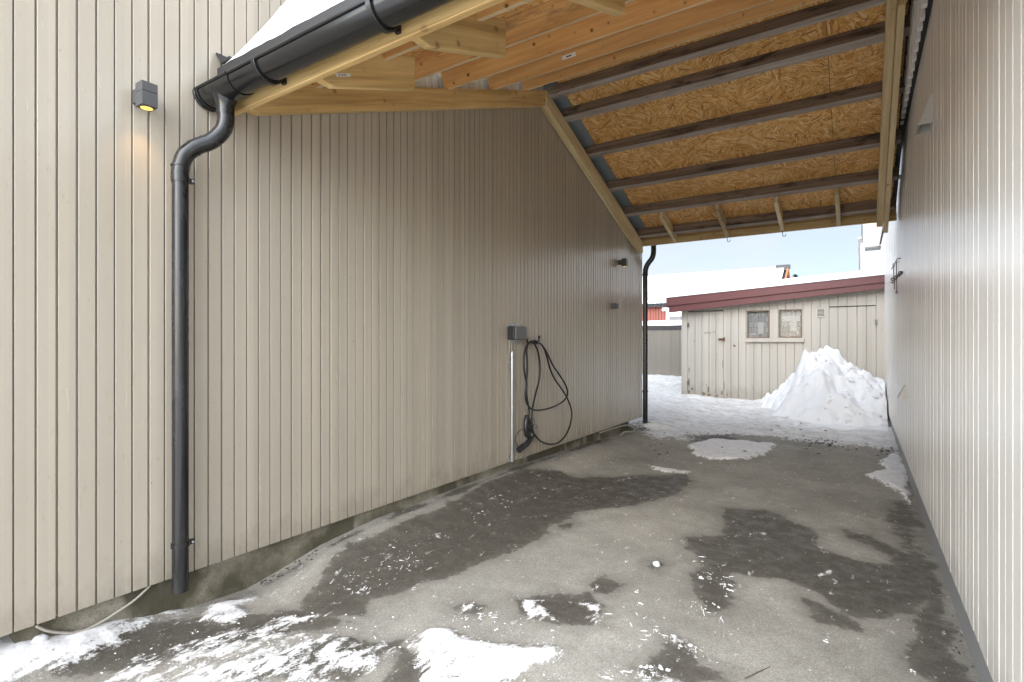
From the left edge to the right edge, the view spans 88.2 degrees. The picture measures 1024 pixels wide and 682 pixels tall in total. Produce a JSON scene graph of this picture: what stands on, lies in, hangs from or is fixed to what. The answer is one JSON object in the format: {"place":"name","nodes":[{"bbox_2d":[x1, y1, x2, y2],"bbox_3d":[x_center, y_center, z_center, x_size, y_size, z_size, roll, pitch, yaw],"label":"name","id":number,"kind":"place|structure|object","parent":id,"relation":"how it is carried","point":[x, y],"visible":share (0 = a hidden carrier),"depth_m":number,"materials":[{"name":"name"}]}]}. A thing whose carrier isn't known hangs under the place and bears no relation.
{"place":"outdoors","nodes":[
{"label":"outdoors","id":0,"kind":"place"},
{"bbox_2d":[0,374,979,681],"bbox_3d":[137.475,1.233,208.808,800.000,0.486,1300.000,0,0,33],"label":"ground","id":1,"kind":"structure","parent":0,"point":[566,560],"depth_m":3.13,"materials":[{"name":"grey asphalt"}]},
{"bbox_2d":[31,634,48,642],"bbox_3d":[-2.085,1.325,2.330,0.069,0.064,0.060,0,0,33],"label":"snow lump","id":2,"kind":"object","parent":1,"relation":"on","point":[40,638],"visible":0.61,"depth_m":2.32,"materials":[{"name":"white snow"}]},
{"bbox_2d":[0,0,641,642],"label":"house","id":3,"kind":"structure","parent":1,"relation":"on","point":[366,290],"depth_m":3.12,"materials":[{"name":"beige paint"}]},
{"bbox_2d":[35,585,150,633],"bbox_3d":[-1.961,1.291,2.498,0.012,0.113,0.452,0,0,33],"label":"cable","id":4,"kind":"object","parent":3,"relation":"attached to","point":[37,626],"visible":1,"depth_m":2.49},
{"bbox_2d":[133,80,157,111],"bbox_3d":[-1.808,-1.201,2.599,0.119,0.118,0.070,0,0,33],"label":"wall lamp","id":5,"kind":"object","parent":3,"relation":"attached to","point":[145,95],"visible":1,"depth_m":2.56,"materials":[{"name":"grey plastic"}]},
{"bbox_2d":[170,107,234,593],"bbox_3d":[-1.619,0.028,2.764,0.299,2.510,0.107,0,0,-19],"label":"downpipe","id":6,"kind":"object","parent":3,"relation":"attached to","point":[216,136],"visible":0.99,"depth_m":2.69,"materials":[{"name":"black metal"}]},
{"bbox_2d":[508,352,513,461],"bbox_3d":[-0.001,0.664,5.409,0.048,1.126,0.090,0,0,33],"label":"conduit","id":7,"kind":"object","parent":3,"relation":"attached to","point":[512,405],"visible":1,"depth_m":5.39,"materials":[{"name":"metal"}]},
{"bbox_2d":[508,323,526,354],"bbox_3d":[0.058,-0.032,5.437,0.113,0.323,0.236,0,0,33],"label":"ev charger","id":8,"kind":"object","parent":3,"relation":"attached to","point":[517,332],"visible":1,"depth_m":5.36,"materials":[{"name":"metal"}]},
{"bbox_2d":[216,0,910,253],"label":"carport","id":9,"kind":"object","parent":3,"relation":"attached to","point":[691,120],"visible":0.93,"depth_m":5.27,"materials":[{"name":"brown wood"}]},
{"bbox_2d":[225,0,342,63],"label":"roof snow","id":10,"kind":"structure","parent":9,"relation":"on","point":[288,14],"depth_m":2.63,"materials":[{"name":"white snow"}]},
{"bbox_2d":[192,0,453,116],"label":"gutter","id":11,"kind":"object","parent":9,"relation":"attached to","point":[359,22],"visible":0.97,"depth_m":2.34,"materials":[{"name":"black metal"}]},
{"bbox_2d":[611,303,618,308],"bbox_3d":[1.488,-0.517,7.642,0.079,0.080,0.100,0,0,33],"label":"junction box","id":12,"kind":"object","parent":3,"relation":"attached to","point":[614,305],"visible":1,"depth_m":7.61,"materials":[{"name":"grey plastic"}]},
{"bbox_2d":[599,425,634,436],"bbox_3d":[1.587,1.322,7.787,0.126,0.147,1.196,0,0,33],"label":"cable","id":13,"kind":"object","parent":3,"relation":"attached to","point":[618,427],"visible":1,"depth_m":7.83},
{"bbox_2d":[619,258,627,266],"bbox_3d":[1.648,-1.175,7.849,0.119,0.118,0.070,0,0,33],"label":"wall lamp","id":14,"kind":"object","parent":3,"relation":"attached to","point":[623,262],"visible":1,"depth_m":7.82,"materials":[{"name":"grey metal"}]},
{"bbox_2d":[642,245,655,423],"bbox_3d":[2.228,-0.141,8.761,0.312,3.082,0.145,0,0,10],"label":"downpipe","id":15,"kind":"object","parent":3,"relation":"attached to","point":[650,260],"visible":0.87,"depth_m":8.75,"materials":[{"name":"black metal"}]},
{"bbox_2d":[101,457,915,680],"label":"snow crumbs","id":16,"kind":"object","parent":1,"relation":"on","point":[641,666],"visible":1,"depth_m":2.59,"materials":[{"name":"white snow"}]},
{"bbox_2d":[260,421,973,681],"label":"dark grit","id":17,"kind":"object","parent":1,"relation":"on","point":[816,441],"visible":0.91,"depth_m":7.01,"materials":[{"name":"black gravel"}]},
{"bbox_2d":[653,561,660,566],"bbox_3d":[0.938,1.441,3.429,0.050,0.035,0.054,0,0,33],"label":"snow lump","id":18,"kind":"object","parent":1,"relation":"on","point":[656,563],"visible":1,"depth_m":3.42,"materials":[{"name":"white snow"}]},
{"bbox_2d":[642,325,680,375],"bbox_3d":[3.638,0.422,18.000,5.583,1.855,0.930,0,0,33],"label":"fence","id":19,"kind":"object","parent":1,"relation":"on","point":[664,350],"visible":0.05,"depth_m":16.70,"materials":[{"name":"paint"}]},
{"bbox_2d":[642,320,680,325],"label":"snow","id":20,"kind":"structure","parent":19,"relation":"on","point":[664,322],"depth_m":16.70,"materials":[{"name":"white snow"}]},
{"bbox_2d":[642,264,789,325],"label":"house","id":21,"kind":"structure","parent":1,"relation":"on","point":[661,288],"depth_m":27.71,"materials":[{"name":"red paint"}]},
{"bbox_2d":[662,307,680,325],"bbox_3d":[8.576,-0.670,26.994,1.838,2.240,0.125,0,0,33],"label":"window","id":22,"kind":"structure","parent":21,"relation":"in","point":[674,315],"depth_m":27.18,"materials":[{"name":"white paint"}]},
{"bbox_2d":[745,666,769,678],"bbox_3d":[1.070,1.440,2.302,0.169,0.004,0.005,0,0,-29],"label":"twig","id":23,"kind":"object","parent":1,"relation":"on","point":[756,672],"visible":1,"depth_m":2.30,"materials":[{"name":"plant"}]},
{"bbox_2d":[666,275,884,399],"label":"shed","id":24,"kind":"structure","parent":1,"relation":"on","point":[751,344],"depth_m":11.77,"materials":[{"name":"beige paint"}]},
{"bbox_2d":[747,310,769,337],"bbox_3d":[5.580,-0.394,11.974,0.466,0.671,0.091,0,0,33],"label":"window","id":25,"kind":"structure","parent":24,"relation":"in","point":[758,321],"depth_m":11.99,"materials":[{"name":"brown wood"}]},
{"bbox_2d":[667,268,884,297],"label":"roof snow","id":26,"kind":"structure","parent":24,"relation":"on","point":[799,280],"depth_m":11.48,"materials":[{"name":"white snow"}]},
{"bbox_2d":[779,309,801,337],"bbox_3d":[6.121,-0.398,11.618,0.449,0.663,0.091,0,0,33],"label":"window","id":27,"kind":"structure","parent":24,"relation":"in","point":[790,320],"depth_m":11.64,"materials":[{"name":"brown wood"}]},
{"bbox_2d":[759,345,888,430],"bbox_3d":[5.566,0.777,10.193,2.688,1.423,2.884,0,0,33],"label":"snow heap","id":28,"kind":"object","parent":1,"relation":"on","point":[828,386],"visible":0.97,"depth_m":9.63,"materials":[{"name":"white snow"}]},
{"bbox_2d":[858,237,880,269],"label":"house","id":29,"kind":"structure","parent":1,"relation":"on","point":[872,260],"depth_m":14.09,"materials":[{"name":"white paint"}]},
{"bbox_2d":[861,0,1023,681],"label":"house","id":30,"kind":"structure","parent":1,"relation":"on","point":[953,238],"depth_m":2.44,"materials":[{"name":"white paint"}]},
{"bbox_2d":[890,258,901,293],"bbox_3d":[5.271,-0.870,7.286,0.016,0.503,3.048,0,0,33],"label":"iron sign","id":31,"kind":"object","parent":30,"relation":"attached to","point":[898,274],"visible":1,"depth_m":6.84,"materials":[{"name":"black metal"}]},
{"bbox_2d":[898,385,905,398],"bbox_3d":[4.271,0.549,5.795,0.062,0.149,0.200,0,0,33],"label":"vent hood","id":32,"kind":"object","parent":30,"relation":"attached to","point":[901,394],"visible":1,"depth_m":5.71,"materials":[{"name":"paint"}]},
{"bbox_2d":[915,91,932,136],"bbox_3d":[2.851,-1.574,3.657,0.084,0.238,0.200,0,0,33],"label":"vent hood","id":33,"kind":"object","parent":30,"relation":"attached to","point":[925,121],"visible":1,"depth_m":3.57,"materials":[{"name":"paint"}]},
{"bbox_2d":[642,224,860,277],"label":"sky","id":34,"kind":"structure","parent":0,"point":[830,250],"materials":[{"name":"blue"}]},
{"bbox_3d":[0.269,-0.019,5.757,0.114,0.095,0.080,0,0,33],"label":"cable hook","id":35,"kind":"object","parent":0,"visible":0},
{"bbox_2d":[515,339,572,452],"bbox_3d":[0.392,0.577,5.926,0.080,1.216,1.239,0,0,33],"label":"charging cable","id":36,"kind":"object","parent":35,"relation":"hanging from","point":[529,432],"visible":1,"depth_m":5.64,"materials":[{"name":"black rubber"}]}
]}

